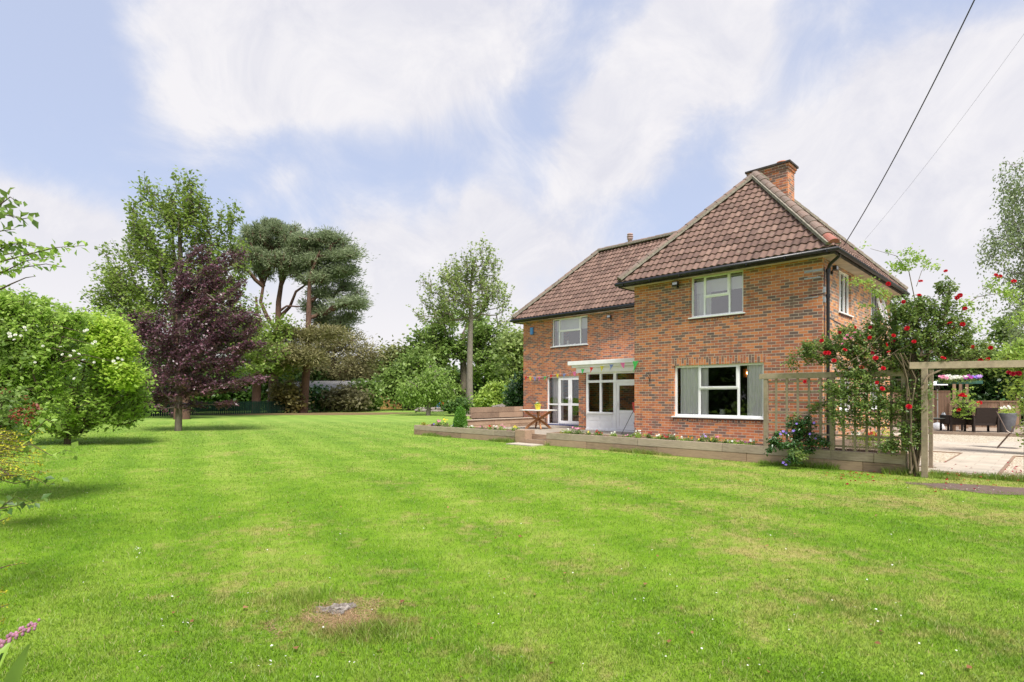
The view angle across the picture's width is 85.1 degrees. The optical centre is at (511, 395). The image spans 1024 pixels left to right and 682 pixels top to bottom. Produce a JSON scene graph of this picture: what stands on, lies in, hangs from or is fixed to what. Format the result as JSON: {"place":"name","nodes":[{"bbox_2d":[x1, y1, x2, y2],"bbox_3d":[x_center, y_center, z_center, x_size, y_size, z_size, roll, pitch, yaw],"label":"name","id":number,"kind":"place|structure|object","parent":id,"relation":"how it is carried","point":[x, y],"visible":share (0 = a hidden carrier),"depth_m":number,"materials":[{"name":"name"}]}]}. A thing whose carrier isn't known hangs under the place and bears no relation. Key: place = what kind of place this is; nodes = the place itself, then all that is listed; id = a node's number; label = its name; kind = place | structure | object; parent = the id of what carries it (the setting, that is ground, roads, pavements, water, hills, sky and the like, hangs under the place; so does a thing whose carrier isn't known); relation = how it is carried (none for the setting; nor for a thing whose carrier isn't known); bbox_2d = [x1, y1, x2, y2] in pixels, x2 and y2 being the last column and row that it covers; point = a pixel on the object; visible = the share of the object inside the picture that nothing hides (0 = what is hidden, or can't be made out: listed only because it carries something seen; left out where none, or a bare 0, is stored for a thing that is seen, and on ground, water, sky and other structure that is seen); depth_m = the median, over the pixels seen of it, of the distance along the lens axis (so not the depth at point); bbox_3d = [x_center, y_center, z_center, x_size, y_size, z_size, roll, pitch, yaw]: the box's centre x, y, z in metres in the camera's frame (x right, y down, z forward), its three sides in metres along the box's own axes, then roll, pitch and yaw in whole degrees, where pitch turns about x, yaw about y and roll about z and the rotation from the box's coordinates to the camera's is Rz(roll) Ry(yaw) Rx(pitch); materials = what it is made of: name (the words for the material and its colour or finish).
{"place":"outdoors","nodes":[
{"label":"outdoors","id":0,"kind":"place"},
{"bbox_2d":[425,407,442,411],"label":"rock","id":1,"kind":"object","parent":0,"point":[435,410],"visible":0.38,"depth_m":56.50,"materials":[{"name":"grey stone"}]},
{"bbox_2d":[0,406,1023,681],"bbox_3d":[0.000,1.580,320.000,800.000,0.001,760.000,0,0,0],"label":"lawn","id":2,"kind":"structure","parent":0,"point":[250,422],"depth_m":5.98,"materials":[{"name":"plant"}]},
{"bbox_2d":[0,618,40,681],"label":"flower spike plant","id":3,"kind":"object","parent":2,"relation":"on","point":[14,673],"visible":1,"depth_m":1.51,"materials":[{"name":"green plant"}]},
{"bbox_2d":[0,379,55,456],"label":"photinia bush","id":4,"kind":"object","parent":2,"relation":"on","point":[7,416],"visible":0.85,"depth_m":6.15,"materials":[{"name":"green plant"}]},
{"bbox_2d":[0,418,77,621],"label":"golden broom","id":5,"kind":"object","parent":2,"relation":"on","point":[21,447],"visible":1,"depth_m":4.11,"materials":[{"name":"green plant"}]},
{"bbox_2d":[0,187,87,289],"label":"leaning tree","id":6,"kind":"object","parent":2,"relation":"on","point":[19,243],"visible":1,"depth_m":4.90,"materials":[{"name":"green plant"}]},
{"bbox_2d":[0,284,122,456],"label":"white rose","id":7,"kind":"object","parent":2,"relation":"on","point":[21,356],"visible":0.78,"depth_m":7.86,"materials":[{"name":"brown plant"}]},
{"bbox_2d":[1,297,161,443],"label":"magnolia shrub","id":8,"kind":"object","parent":2,"relation":"on","point":[107,381],"visible":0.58,"depth_m":17.56,"materials":[{"name":"green plant"}]},
{"bbox_2d":[32,401,287,419],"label":"picket fence","id":9,"kind":"object","parent":2,"relation":"on","point":[264,406],"visible":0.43,"depth_m":47.77,"materials":[{"name":"green paint"}]},
{"bbox_2d":[129,307,231,419],"bbox_3d":[-24.077,-2.240,39.506,10.028,7.660,5.920,0,0,0],"label":"broad trunk tree","id":10,"kind":"object","parent":2,"relation":"on","point":[185,414],"visible":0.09,"depth_m":38.06,"materials":[{"name":"green plant"}]},
{"bbox_2d":[76,165,293,416],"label":"sycamore tree","id":11,"kind":"object","parent":2,"relation":"on","point":[158,264],"visible":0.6,"depth_m":41.16,"materials":[{"name":"green plant"}]},
{"bbox_2d":[119,240,270,430],"bbox_3d":[-14.501,-2.741,25.242,7.226,8.654,3.050,0,0,0],"label":"copper beech","id":12,"kind":"object","parent":2,"relation":"on","point":[188,346],"visible":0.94,"depth_m":25.05,"materials":[{"name":"purple plant"}]},
{"bbox_2d":[72,359,335,409],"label":"laurel hedge","id":13,"kind":"object","parent":2,"relation":"on","point":[242,395],"visible":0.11,"depth_m":59.93,"materials":[{"name":"green plant"}]},
{"bbox_2d":[227,216,316,412],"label":"pine tree","id":14,"kind":"object","parent":2,"relation":"on","point":[266,233],"visible":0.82,"depth_m":52.78,"materials":[{"name":"green plant"}]},
{"bbox_2d":[79,361,482,380],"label":"wood","id":15,"kind":"object","parent":2,"relation":"on","point":[457,368],"depth_m":91.22,"materials":[{"name":"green plant"}]},
{"bbox_2d":[152,412,413,414],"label":"needle litter","id":16,"kind":"object","parent":2,"relation":"on","point":[346,413],"visible":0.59,"depth_m":50.25,"materials":[{"name":"plant"}]},
{"bbox_2d":[222,297,303,413],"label":"tree","id":17,"kind":"object","parent":16,"relation":"on","point":[279,371],"visible":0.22,"depth_m":49.59,"materials":[{"name":"green plant"}]},
{"bbox_2d":[251,225,380,412],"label":"pine tree","id":18,"kind":"object","parent":16,"relation":"on","point":[316,260],"visible":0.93,"depth_m":52.03,"materials":[{"name":"green plant"}]},
{"bbox_2d":[263,377,313,412],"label":"bush","id":19,"kind":"object","parent":2,"relation":"on","point":[282,392],"visible":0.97,"depth_m":51.27,"materials":[{"name":"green plant"}]},
{"bbox_2d":[300,381,334,411],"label":"dark holly","id":20,"kind":"object","parent":2,"relation":"on","point":[316,391],"visible":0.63,"depth_m":55.28,"materials":[{"name":"green plant"}]},
{"bbox_2d":[266,381,379,410],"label":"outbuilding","id":21,"kind":"structure","parent":2,"relation":"on","point":[328,383],"depth_m":62.06,"materials":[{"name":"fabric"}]},
{"bbox_2d":[312,602,356,615],"bbox_3d":[-1.320,1.572,4.139,0.299,0.063,0.258,0,0,28],"label":"tree stump","id":22,"kind":"object","parent":2,"relation":"on","point":[339,608],"visible":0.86,"depth_m":4.11,"materials":[{"name":"grey wood"}]},
{"bbox_2d":[265,595,413,637],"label":"dead grass","id":23,"kind":"structure","parent":2,"relation":"on","point":[323,623],"depth_m":4.00,"materials":[{"name":"plant"}]},
{"bbox_2d":[292,328,391,381],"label":"shrub","id":24,"kind":"object","parent":2,"relation":"on","point":[349,368],"visible":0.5,"depth_m":65.07,"materials":[{"name":"green plant"}]},
{"bbox_2d":[309,378,380,411],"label":"brown shrub","id":25,"kind":"object","parent":2,"relation":"on","point":[345,400],"visible":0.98,"depth_m":55.20,"materials":[{"name":"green plant"}]},
{"bbox_2d":[347,378,395,410],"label":"ivy shrub","id":26,"kind":"object","parent":2,"relation":"on","point":[377,401],"visible":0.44,"depth_m":57.51,"materials":[{"name":"green plant"}]},
{"bbox_2d":[364,333,409,380],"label":"hawthorn tree","id":27,"kind":"object","parent":2,"relation":"on","point":[393,349],"visible":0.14,"depth_m":70.85,"materials":[{"name":"green plant"}]},
{"bbox_2d":[380,396,401,408],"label":"summerhouse","id":28,"kind":"structure","parent":2,"relation":"on","point":[390,407],"depth_m":67.19,"materials":[{"name":"wood"}]},
{"bbox_2d":[351,346,462,409],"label":"willow tree","id":29,"kind":"object","parent":2,"relation":"on","point":[391,375],"visible":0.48,"depth_m":61.14,"materials":[{"name":"green plant"}]},
{"bbox_2d":[390,354,463,415],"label":"weeping tree","id":30,"kind":"object","parent":2,"relation":"on","point":[427,389],"visible":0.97,"depth_m":44.90,"materials":[{"name":"green plant"}]},
{"bbox_2d":[405,376,507,407],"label":"boundary hedge","id":31,"kind":"object","parent":2,"relation":"on","point":[479,386],"visible":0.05,"depth_m":70.72,"materials":[{"name":"green plant"}]},
{"bbox_2d":[440,394,473,413],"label":"dark shrub","id":32,"kind":"object","parent":2,"relation":"on","point":[450,407],"visible":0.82,"depth_m":43.56,"materials":[{"name":"green plant"}]},
{"bbox_2d":[399,304,519,397],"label":"oak tree","id":33,"kind":"object","parent":2,"relation":"on","point":[440,343],"visible":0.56,"depth_m":67.98,"materials":[{"name":"green plant"}]},
{"bbox_2d":[406,232,517,414],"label":"alder tree","id":34,"kind":"object","parent":2,"relation":"on","point":[455,278],"visible":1,"depth_m":45.73,"materials":[{"name":"green plant"}]},
{"bbox_2d":[414,424,520,442],"bbox_3d":[-1.649,1.385,21.216,5.840,0.389,0.904,0,0,45],"label":"raised planter","id":35,"kind":"object","parent":2,"relation":"on","point":[486,433],"visible":0.8,"depth_m":20.65,"materials":[{"name":"brown wood"}]},
{"bbox_2d":[452,406,467,427],"bbox_3d":[-1.990,0.837,21.493,0.630,0.946,0.636,0,0,0],"label":"clipped conifer","id":36,"kind":"object","parent":35,"relation":"on","point":[460,420],"visible":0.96,"depth_m":21.34,"materials":[{"name":"green plant"}]},
{"bbox_2d":[468,379,507,406],"bbox_3d":[-1.263,0.064,32.830,2.633,2.329,2.300,0,0,0],"label":"bush","id":37,"kind":"object","parent":2,"relation":"on","point":[489,395],"visible":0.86,"depth_m":32.57,"materials":[{"name":"green plant"}]},
{"bbox_2d":[462,417,544,427],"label":"retaining wall","id":38,"kind":"structure","parent":2,"relation":"on","point":[512,422],"depth_m":23.01,"materials":[{"name":"brown wood"}]},
{"bbox_2d":[487,323,522,386],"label":"ash tree","id":39,"kind":"object","parent":2,"relation":"on","point":[508,347],"visible":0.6,"depth_m":61.16,"materials":[{"name":"green plant"}]},
{"bbox_2d":[506,442,542,446],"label":"stepping slab","id":40,"kind":"structure","parent":2,"relation":"on","point":[524,444],"depth_m":17.79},
{"bbox_2d":[515,429,534,442],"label":"end block","id":41,"kind":"structure","parent":2,"relation":"on","point":[521,435],"depth_m":18.62,"materials":[{"name":"brown wood"}]},
{"bbox_2d":[525,439,545,444],"bbox_3d":[0.768,1.500,18.172,0.880,0.160,0.080,0,0,45],"label":"step sleeper","id":42,"kind":"object","parent":2,"relation":"on","point":[533,441],"visible":0.71,"depth_m":18.12,"materials":[{"name":"brown wood"}]},
{"bbox_2d":[135,477,978,676],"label":"daisies","id":43,"kind":"object","parent":2,"relation":"on","point":[572,572],"visible":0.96,"depth_m":3.84,"materials":[{"name":"white plant"}]},
{"bbox_2d":[510,159,909,446],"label":"brick house","id":44,"kind":"structure","parent":2,"relation":"on","point":[706,314],"depth_m":16.55,"materials":[{"name":"brick"}]},
{"bbox_2d":[559,378,569,423],"bbox_3d":[2.286,0.200,24.182,0.615,1.980,0.050,0,0,45],"label":"door","id":45,"kind":"structure","parent":44,"relation":"in","point":[565,404],"depth_m":24.14,"materials":[{"name":"white plastic"}]},
{"bbox_2d":[550,315,587,348],"bbox_3d":[2.566,-2.737,24.066,2.070,1.285,0.438,0,0,45],"label":"window","id":46,"kind":"structure","parent":44,"relation":"in","point":[579,322],"depth_m":24.21,"materials":[{"name":"white plastic"}]},
{"bbox_2d":[570,377,578,423],"bbox_3d":[2.700,0.200,23.729,0.605,1.980,0.111,0,0,45],"label":"door","id":47,"kind":"structure","parent":44,"relation":"in","point":[572,404],"depth_m":23.89,"materials":[{"name":"white plastic"}]},
{"bbox_2d":[525,361,637,380],"bbox_3d":[2.645,-0.873,21.618,1.009,0.436,8.995,0,0,-21],"label":"bunting","id":48,"kind":"object","parent":44,"relation":"hanging from","point":[611,365],"visible":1,"depth_m":19.96,"materials":[{"name":"multicoloured fabric"}]},
{"bbox_2d":[616,382,633,429],"bbox_3d":[4.112,0.355,19.900,0.935,1.710,0.111,0,0,45],"label":"door","id":49,"kind":"structure","parent":44,"relation":"in","point":[622,416],"depth_m":20.05,"materials":[{"name":"white plastic"}]},
{"bbox_2d":[688,270,744,320],"bbox_3d":[5.826,-2.812,15.728,1.640,1.255,0.438,0,0,45],"label":"window","id":50,"kind":"structure","parent":44,"relation":"in","point":[704,287],"depth_m":15.87,"materials":[{"name":"white plastic"}]},
{"bbox_2d":[671,362,763,420],"bbox_3d":[5.765,-0.113,15.663,2.710,1.555,0.258,0,0,45],"label":"window","id":51,"kind":"structure","parent":44,"relation":"in","point":[695,388],"depth_m":15.96,"materials":[{"name":"white plastic"}]},
{"bbox_2d":[838,270,853,318],"bbox_3d":[8.993,-2.758,15.130,0.180,1.225,1.310,0,0,45],"label":"window","id":52,"kind":"structure","parent":44,"relation":"in","point":[843,274],"depth_m":15.30,"materials":[{"name":"white plastic"}]},
{"bbox_2d":[870,288,888,327],"bbox_3d":[11.453,-2.758,17.451,0.401,1.225,1.310,0,0,45],"label":"window","id":53,"kind":"structure","parent":44,"relation":"in","point":[876,301],"depth_m":17.69,"materials":[{"name":"white plastic"}]},
{"bbox_2d":[843,0,974,245],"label":"overhead cable","id":54,"kind":"object","parent":44,"relation":"attached to","point":[916,115],"visible":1,"depth_m":10.51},
{"bbox_2d":[868,34,1023,235],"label":"overhead cable","id":55,"kind":"object","parent":44,"relation":"attached to","point":[946,138],"visible":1,"depth_m":13.04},
{"bbox_2d":[421,431,1023,482],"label":"long grass","id":56,"kind":"structure","parent":2,"relation":"on","point":[991,476],"depth_m":11.26,"materials":[{"name":"plant"}]},
{"bbox_2d":[546,432,908,474],"bbox_3d":[4.726,1.376,14.748,9.540,0.408,0.704,0,0,45],"label":"raised planter","id":57,"kind":"object","parent":2,"relation":"on","point":[862,460],"visible":0.87,"depth_m":13.68,"materials":[{"name":"brown wood"}]},
{"bbox_2d":[575,425,583,434],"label":"bedding plant","id":58,"kind":"object","parent":57,"relation":"in","point":[579,431],"visible":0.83,"depth_m":17.19,"materials":[{"name":"pink plant"}]},
{"bbox_2d":[629,430,645,437],"bbox_3d":[3.574,1.126,15.771,0.419,0.356,0.375,0,0,-19],"label":"bedding plant","id":59,"kind":"object","parent":57,"relation":"in","point":[636,435],"visible":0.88,"depth_m":15.73,"materials":[{"name":"green plant"}]},
{"bbox_2d":[698,433,709,441],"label":"bedding plant","id":60,"kind":"object","parent":57,"relation":"in","point":[704,437],"visible":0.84,"depth_m":14.35,"materials":[{"name":"green plant"}]},
{"bbox_2d":[712,435,721,442],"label":"bedding plant","id":61,"kind":"object","parent":57,"relation":"in","point":[714,440],"visible":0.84,"depth_m":14.16,"materials":[{"name":"green plant"}]},
{"bbox_2d":[745,439,757,444],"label":"bedding plant","id":62,"kind":"object","parent":57,"relation":"in","point":[751,443],"visible":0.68,"depth_m":13.51,"materials":[{"name":"green plant"}]},
{"bbox_2d":[764,399,829,464],"bbox_3d":[6.314,0.785,12.317,1.352,1.432,0.995,0,0,-26],"label":"clematis","id":63,"kind":"object","parent":57,"relation":"in","point":[800,429],"visible":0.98,"depth_m":12.30,"materials":[{"name":"green plant"}]},
{"bbox_2d":[851,427,883,449],"bbox_3d":[8.041,0.953,12.550,0.476,0.517,0.730,0,0,-36],"label":"potted plant","id":64,"kind":"object","parent":57,"relation":"in","point":[869,442],"visible":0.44,"depth_m":12.58,"materials":[{"name":"green plant"}]},
{"bbox_2d":[759,372,831,454],"bbox_3d":[6.407,0.520,12.652,1.540,2.080,0.100,0,0,45],"label":"trellis","id":65,"kind":"object","parent":2,"relation":"on","point":[766,391],"visible":0.77,"depth_m":12.74,"materials":[{"name":"wood"}]},
{"bbox_2d":[830,370,909,470],"bbox_3d":[7.431,0.520,11.636,1.435,2.080,0.100,0,0,45],"label":"trellis","id":66,"kind":"object","parent":2,"relation":"on","point":[843,435],"visible":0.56,"depth_m":11.58,"materials":[{"name":"wood"}]},
{"bbox_2d":[778,240,1023,476],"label":"climbing rose","id":67,"kind":"object","parent":2,"relation":"on","point":[908,313],"visible":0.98,"depth_m":11.16,"materials":[{"name":"green plant"}]},
{"bbox_2d":[880,360,1023,477],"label":"pergola","id":68,"kind":"object","parent":2,"relation":"on","point":[924,367],"visible":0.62,"depth_m":10.78,"materials":[{"name":"wood"}]},
{"bbox_2d":[893,338,1023,424],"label":"garden hedge","id":69,"kind":"object","parent":2,"relation":"on","point":[986,391],"visible":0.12,"depth_m":30.08,"materials":[{"name":"green plant"}]},
{"bbox_2d":[906,482,1023,494],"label":"bare earth","id":70,"kind":"structure","parent":2,"relation":"on","point":[992,489],"depth_m":9.50,"materials":[{"name":"soil"}]},
{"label":"terrace soil","id":71,"kind":"structure","parent":2,"relation":"on","visible":0},
{"bbox_2d":[470,406,522,418],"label":"retaining wall","id":72,"kind":"structure","parent":71,"relation":"on","point":[482,412],"depth_m":24.66,"materials":[{"name":"brown wood"}]},
{"bbox_2d":[0,0,1023,376],"label":"sky","id":73,"kind":"structure","parent":0,"point":[555,131],"materials":[{"name":"blue"}]},
{"bbox_2d":[153,466,971,676],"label":"dead leaves","id":74,"kind":"object","parent":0,"point":[669,640],"visible":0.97,"depth_m":3.75,"materials":[{"name":"brown plant"}]},
{"bbox_2d":[497,425,848,448],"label":"patio","id":75,"kind":"structure","parent":0,"point":[546,429],"depth_m":20.73,"materials":[{"name":"stone"}]},
{"bbox_2d":[520,409,556,428],"bbox_3d":[1.023,0.923,21.878,1.478,0.777,1.212,0,0,39],"label":"garden table","id":76,"kind":"object","parent":75,"relation":"on","point":[538,419],"visible":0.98,"depth_m":21.84,"materials":[{"name":"orange wood"}]},
{"bbox_2d":[532,434,545,438],"bbox_3d":[1.004,1.343,18.409,0.880,0.155,0.052,0,0,45],"label":"patio edging","id":77,"kind":"object","parent":75,"relation":"attached to","point":[538,436],"visible":0.64,"depth_m":18.48,"materials":[{"name":"brown wood"}]},
{"bbox_2d":[894,421,1023,476],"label":"gravel court","id":78,"kind":"object","parent":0,"point":[944,457],"depth_m":19.03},
{"bbox_2d":[835,434,900,451],"bbox_3d":[9.365,1.330,14.618,1.130,0.499,2.853,0,0,45],"label":"raised planter","id":79,"kind":"object","parent":78,"relation":"on","point":[838,441],"visible":0.16,"depth_m":13.75,"materials":[{"name":"brown wood"}]},
{"bbox_2d":[869,422,893,440],"bbox_3d":[8.933,1.073,13.530,0.755,0.879,0.864,0,0,11],"label":"potted plant","id":80,"kind":"object","parent":79,"relation":"in","point":[884,433],"visible":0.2,"depth_m":13.58,"materials":[{"name":"yellow plant"}]},
{"bbox_2d":[893,391,949,425],"bbox_3d":[18.595,0.660,28.453,5.922,1.840,0.100,0,0,42],"label":"board fence","id":81,"kind":"object","parent":78,"relation":"on","point":[943,402],"visible":0.06,"depth_m":26.75,"materials":[{"name":"wood"}]},
{"bbox_2d":[826,461,1021,491],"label":"fallen petals","id":82,"kind":"object","parent":78,"relation":"on","point":[932,472],"visible":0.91,"depth_m":10.57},
{"bbox_2d":[893,425,1023,436],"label":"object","id":83,"kind":"structure","parent":78,"relation":"on","point":[981,431],"depth_m":22.51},
{"bbox_2d":[928,381,947,428],"bbox_3d":[18.526,0.380,24.300,0.740,2.100,0.740,0,0,0],"label":"patio heater","id":84,"kind":"object","parent":83,"relation":"on","point":[936,425],"visible":0.67,"depth_m":24.20,"materials":[{"name":"white metal"}]},
{"bbox_2d":[952,384,955,430],"bbox_3d":[18.023,0.470,22.750,0.104,1.920,0.104,0,0,42],"label":"timber post","id":85,"kind":"object","parent":83,"relation":"on","point":[953,397],"visible":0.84,"depth_m":22.72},
{"bbox_2d":[937,381,982,383],"bbox_3d":[18.442,-0.560,23.000,1.500,0.130,0.280,0,0,17],"label":"flower trough","id":86,"kind":"object","parent":85,"relation":"on","point":[973,382],"visible":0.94,"depth_m":22.82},
{"bbox_2d":[937,375,950,383],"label":"potted plant","id":87,"kind":"object","parent":86,"relation":"in","point":[943,376],"visible":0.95,"depth_m":22.87,"materials":[{"name":"pink plant"}]},
{"bbox_2d":[940,374,957,382],"bbox_3d":[17.874,-0.701,22.816,0.590,0.403,0.572,0,0,36],"label":"potted plant","id":88,"kind":"object","parent":86,"relation":"in","point":[950,377],"visible":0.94,"depth_m":22.81,"materials":[{"name":"white plant"}]},
{"bbox_2d":[951,375,964,383],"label":"potted plant","id":89,"kind":"object","parent":86,"relation":"in","point":[956,377],"visible":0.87,"depth_m":22.83,"materials":[{"name":"white plant"}]},
{"bbox_2d":[957,375,970,383],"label":"potted plant","id":90,"kind":"object","parent":86,"relation":"in","point":[961,376],"visible":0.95,"depth_m":22.82,"materials":[{"name":"white plant"}]},
{"bbox_2d":[947,384,981,419],"bbox_3d":[18.068,0.238,22.297,1.196,1.419,0.960,0,0,0],"label":"flowering plant","id":91,"kind":"object","parent":85,"relation":"hanging from","point":[962,404],"visible":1,"depth_m":22.22,"materials":[{"name":"green plant"}]},
{"bbox_2d":[940,407,973,431],"bbox_3d":[18.229,0.945,22.855,0.890,0.971,0.791,0,0,9],"label":"wicker armchair","id":92,"kind":"object","parent":83,"relation":"on","point":[950,420],"visible":0.67,"depth_m":22.59,"materials":[{"name":"wicker"}]},
{"bbox_2d":[959,384,961,428],"bbox_3d":[19.288,0.455,24.000,0.104,1.950,0.104,0,0,42],"label":"timber post","id":93,"kind":"object","parent":83,"relation":"on","point":[960,389],"visible":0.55,"depth_m":23.96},
{"bbox_2d":[965,384,967,428],"bbox_3d":[20.052,0.440,24.600,0.104,1.980,0.104,0,0,42],"label":"timber post","id":94,"kind":"object","parent":83,"relation":"on","point":[966,388],"visible":0.24,"depth_m":24.57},
{"bbox_2d":[964,408,999,432],"bbox_3d":[18.729,0.945,22.256,0.890,0.971,0.791,0,0,14],"label":"wicker armchair","id":95,"kind":"object","parent":83,"relation":"on","point":[987,417],"visible":0.92,"depth_m":21.95,"materials":[{"name":"wicker"}]},
{"bbox_2d":[997,413,1016,432],"bbox_3d":[19.497,1.050,22.000,0.632,0.760,0.626,0,0,0],"label":"tall planter","id":96,"kind":"object","parent":83,"relation":"on","point":[1008,420],"visible":0.69,"depth_m":21.79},
{"bbox_2d":[998,405,1017,412],"bbox_3d":[19.488,0.563,22.052,0.857,0.429,0.824,0,0,-25],"label":"potted plant","id":97,"kind":"object","parent":96,"relation":"in","point":[1004,407],"visible":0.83,"depth_m":21.99,"materials":[{"name":"white plant"}]},
{"bbox_2d":[928,307,1023,400],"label":"cherry tree","id":98,"kind":"object","parent":78,"relation":"on","point":[999,333],"visible":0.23,"depth_m":30.32,"materials":[{"name":"green plant"}]},
{"bbox_2d":[949,400,1019,427],"bbox_3d":[21.637,0.895,25.613,2.458,1.370,0.100,0,0,42],"label":"board fence","id":99,"kind":"object","parent":78,"relation":"on","point":[990,404],"visible":0.3,"depth_m":25.36,"materials":[{"name":"wood"}]},
{"bbox_2d":[973,151,1023,352],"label":"birch tree","id":100,"kind":"object","parent":78,"relation":"on","point":[1011,224],"visible":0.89,"depth_m":23.98,"materials":[{"name":"green plant"}]},
{"bbox_2d":[997,455,1015,474],"bbox_3d":[11.159,1.552,12.564,0.050,0.056,4.920,0,0,45],"label":"path edging","id":101,"kind":"object","parent":78,"relation":"on","point":[1002,470],"visible":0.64,"depth_m":12.24,"materials":[{"name":"beige stone"}]},
{"bbox_2d":[915,441,1023,474],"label":"paved path","id":102,"kind":"structure","parent":0,"point":[988,457],"depth_m":14.36,"materials":[{"name":"stone"}]},
{"bbox_2d":[990,335,1023,446],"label":"apple tree","id":103,"kind":"object","parent":102,"relation":"on","point":[1011,354],"visible":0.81,"depth_m":14.55,"materials":[{"name":"green plant"}]},
{"bbox_2d":[996,411,1023,447],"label":"sling chair","id":104,"kind":"object","parent":102,"relation":"on","point":[1005,438],"visible":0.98,"depth_m":16.28,"materials":[{"name":"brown metal"}]},
{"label":"bank","id":105,"kind":"structure","parent":0,"visible":0},
{"bbox_2d":[497,371,522,406],"bbox_3d":[0.588,-0.046,27.922,2.689,2.670,2.468,0,0,0],"label":"laurel bush","id":106,"kind":"object","parent":105,"relation":"on","point":[514,397],"visible":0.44,"depth_m":27.56,"materials":[{"name":"green plant"}]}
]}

